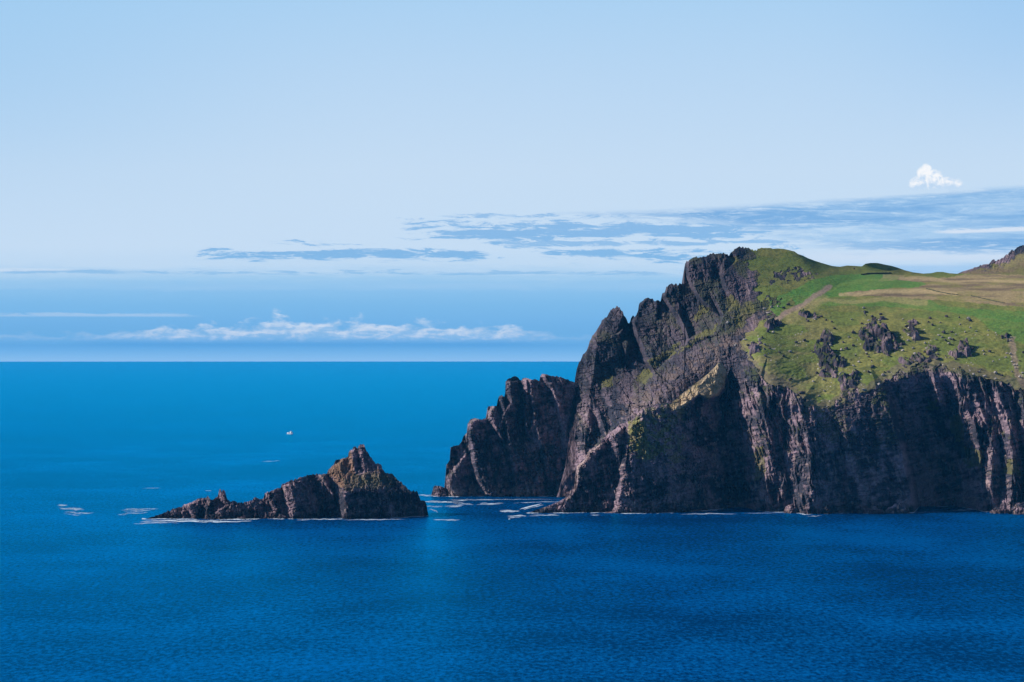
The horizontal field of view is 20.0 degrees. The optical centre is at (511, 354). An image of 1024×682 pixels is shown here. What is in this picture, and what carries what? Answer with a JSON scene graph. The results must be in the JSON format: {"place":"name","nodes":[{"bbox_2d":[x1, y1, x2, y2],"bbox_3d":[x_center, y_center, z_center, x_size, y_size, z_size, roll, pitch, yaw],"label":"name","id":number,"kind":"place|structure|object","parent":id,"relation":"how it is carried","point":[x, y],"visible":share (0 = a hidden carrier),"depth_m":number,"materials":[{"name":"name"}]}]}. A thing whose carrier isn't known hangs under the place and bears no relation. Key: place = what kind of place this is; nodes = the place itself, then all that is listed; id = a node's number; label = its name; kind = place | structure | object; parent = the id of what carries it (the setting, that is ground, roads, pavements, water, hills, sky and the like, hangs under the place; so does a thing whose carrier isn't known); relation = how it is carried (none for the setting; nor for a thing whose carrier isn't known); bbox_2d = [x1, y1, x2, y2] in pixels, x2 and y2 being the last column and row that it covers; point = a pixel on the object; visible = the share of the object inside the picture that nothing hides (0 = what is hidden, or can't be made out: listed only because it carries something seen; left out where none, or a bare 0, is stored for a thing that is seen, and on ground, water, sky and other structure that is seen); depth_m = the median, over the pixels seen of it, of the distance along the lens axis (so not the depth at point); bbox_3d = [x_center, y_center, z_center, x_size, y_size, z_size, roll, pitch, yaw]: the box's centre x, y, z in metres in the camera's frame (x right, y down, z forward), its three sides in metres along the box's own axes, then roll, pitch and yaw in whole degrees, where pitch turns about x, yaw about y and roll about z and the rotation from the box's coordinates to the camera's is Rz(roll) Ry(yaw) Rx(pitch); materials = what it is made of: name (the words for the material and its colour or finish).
{"place":"outdoors","nodes":[
{"label":"outdoors","id":0,"kind":"place"},
{"bbox_2d":[0,361,1023,681],"bbox_3d":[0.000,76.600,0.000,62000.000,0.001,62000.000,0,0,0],"label":"sea","id":1,"kind":"structure","parent":0,"point":[100,583],"depth_m":1052.35,"materials":[{"name":"liquid"}]},
{"bbox_2d":[145,444,428,518],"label":"rocky islet","id":2,"kind":"object","parent":1,"relation":"in","point":[358,483],"visible":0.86,"depth_m":1360.66,"materials":[{"name":"grey stone"}]},
{"bbox_2d":[431,486,447,496],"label":"skerry","id":3,"kind":"structure","parent":1,"relation":"in","point":[439,491],"depth_m":1567.05,"materials":[{"name":"grey stone"}]},
{"bbox_2d":[445,374,577,496],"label":"rock ridge","id":4,"kind":"object","parent":1,"relation":"in","point":[515,441],"visible":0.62,"depth_m":1571.89,"materials":[{"name":"grey stone"}]},
{"bbox_2d":[64,490,989,523],"bbox_3d":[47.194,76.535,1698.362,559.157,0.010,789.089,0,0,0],"label":"foam","id":5,"kind":"object","parent":1,"relation":"on","point":[445,519],"visible":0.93,"depth_m":1395.01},
{"bbox_2d":[522,362,737,512],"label":"cliff buttress","id":6,"kind":"structure","parent":1,"relation":"in","point":[673,456],"depth_m":1417.99,"materials":[{"name":"grey stone"}]},
{"bbox_2d":[548,246,1023,513],"bbox_3d":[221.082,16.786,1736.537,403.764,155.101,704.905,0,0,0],"label":"headland","id":7,"kind":"structure","parent":1,"relation":"in","point":[943,431],"depth_m":1469.10,"materials":[{"name":"grey stone"}]},
{"bbox_2d":[748,341,764,358],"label":"rock outcrop","id":8,"kind":"object","parent":7,"relation":"on","point":[752,347],"visible":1,"depth_m":1463.57,"materials":[{"name":"grey stone"}]},
{"bbox_2d":[764,318,781,329],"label":"rock outcrop","id":9,"kind":"object","parent":7,"relation":"on","point":[771,323],"visible":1,"depth_m":1498.80,"materials":[{"name":"grey stone"}]},
{"bbox_2d":[798,308,818,318],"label":"rock outcrop","id":10,"kind":"object","parent":7,"relation":"on","point":[804,313],"visible":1,"depth_m":1517.88,"materials":[{"name":"grey stone"}]},
{"bbox_2d":[812,328,846,377],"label":"rock outcrop","id":11,"kind":"object","parent":7,"relation":"on","point":[829,360],"visible":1,"depth_m":1462.72,"materials":[{"name":"grey stone"}]},
{"bbox_2d":[838,369,859,390],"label":"rock outcrop","id":12,"kind":"object","parent":7,"relation":"on","point":[846,381],"visible":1,"depth_m":1439.20,"materials":[{"name":"grey stone"}]},
{"bbox_2d":[862,310,886,320],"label":"rock outcrop","id":13,"kind":"object","parent":7,"relation":"on","point":[880,318],"visible":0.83,"depth_m":1518.56,"materials":[{"name":"grey stone"}]},
{"bbox_2d":[861,272,891,274],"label":"stone wall","id":14,"kind":"structure","parent":7,"relation":"on","point":[878,273],"depth_m":1712.98,"materials":[{"name":"grey stone"}]},
{"bbox_2d":[858,320,901,354],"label":"rock outcrop","id":15,"kind":"object","parent":7,"relation":"on","point":[882,332],"visible":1,"depth_m":1484.09,"materials":[{"name":"grey stone"}]},
{"bbox_2d":[902,319,922,341],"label":"rock outcrop","id":16,"kind":"object","parent":7,"relation":"on","point":[911,331],"visible":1,"depth_m":1496.07,"materials":[{"name":"grey stone"}]},
{"bbox_2d":[898,352,930,367],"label":"rock outcrop","id":17,"kind":"object","parent":7,"relation":"on","point":[920,357],"visible":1,"depth_m":1457.05,"materials":[{"name":"grey stone"}]},
{"bbox_2d":[926,344,937,359],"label":"rock outcrop","id":18,"kind":"object","parent":7,"relation":"on","point":[929,352],"visible":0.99,"depth_m":1471.40,"materials":[{"name":"grey stone"}]},
{"bbox_2d":[926,288,958,294],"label":"field bank","id":19,"kind":"structure","parent":7,"relation":"on","point":[942,292],"depth_m":1612.47,"materials":[{"name":"brown soil"}]},
{"bbox_2d":[948,337,970,357],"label":"rock outcrop","id":20,"kind":"object","parent":7,"relation":"on","point":[963,347],"visible":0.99,"depth_m":1469.12,"materials":[{"name":"grey stone"}]},
{"bbox_2d":[970,295,1004,302],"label":"field bank","id":21,"kind":"structure","parent":7,"relation":"on","point":[987,299],"depth_m":1584.58,"materials":[{"name":"brown soil"}]},
{"bbox_2d":[1005,332,1010,341],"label":"rock outcrop","id":22,"kind":"object","parent":7,"relation":"on","point":[1007,336],"visible":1,"depth_m":1491.32,"materials":[{"name":"grey stone"}]},
{"bbox_2d":[783,504,798,512],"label":"shore rock","id":23,"kind":"object","parent":1,"relation":"in","point":[791,508],"visible":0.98,"depth_m":1401.23,"materials":[{"name":"grey stone"}]},
{"bbox_2d":[822,505,831,513],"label":"shore rock","id":24,"kind":"object","parent":1,"relation":"in","point":[826,510],"visible":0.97,"depth_m":1392.72,"materials":[{"name":"grey stone"}]},
{"bbox_2d":[863,506,885,513],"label":"shore rock","id":25,"kind":"object","parent":1,"relation":"in","point":[874,510],"visible":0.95,"depth_m":1395.74,"materials":[{"name":"grey stone"}]},
{"bbox_2d":[885,503,909,513],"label":"shore rock","id":26,"kind":"object","parent":1,"relation":"in","point":[897,508],"visible":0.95,"depth_m":1398.71,"materials":[{"name":"grey stone"}]},
{"bbox_2d":[990,503,1008,513],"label":"shore rock","id":27,"kind":"object","parent":1,"relation":"in","point":[1001,509],"visible":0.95,"depth_m":1398.24,"materials":[{"name":"grey stone"}]},
{"bbox_2d":[1008,502,1023,514],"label":"shore rock","id":28,"kind":"object","parent":1,"relation":"in","point":[1017,509],"visible":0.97,"depth_m":1391.15,"materials":[{"name":"grey stone"}]},
{"bbox_2d":[0,0,1023,361],"label":"sky","id":29,"kind":"structure","parent":0,"point":[181,180],"materials":[{"name":"blue"}]},
{"bbox_2d":[958,245,1023,273],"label":"hill","id":30,"kind":"structure","parent":0,"point":[1012,262],"depth_m":2041.18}
]}

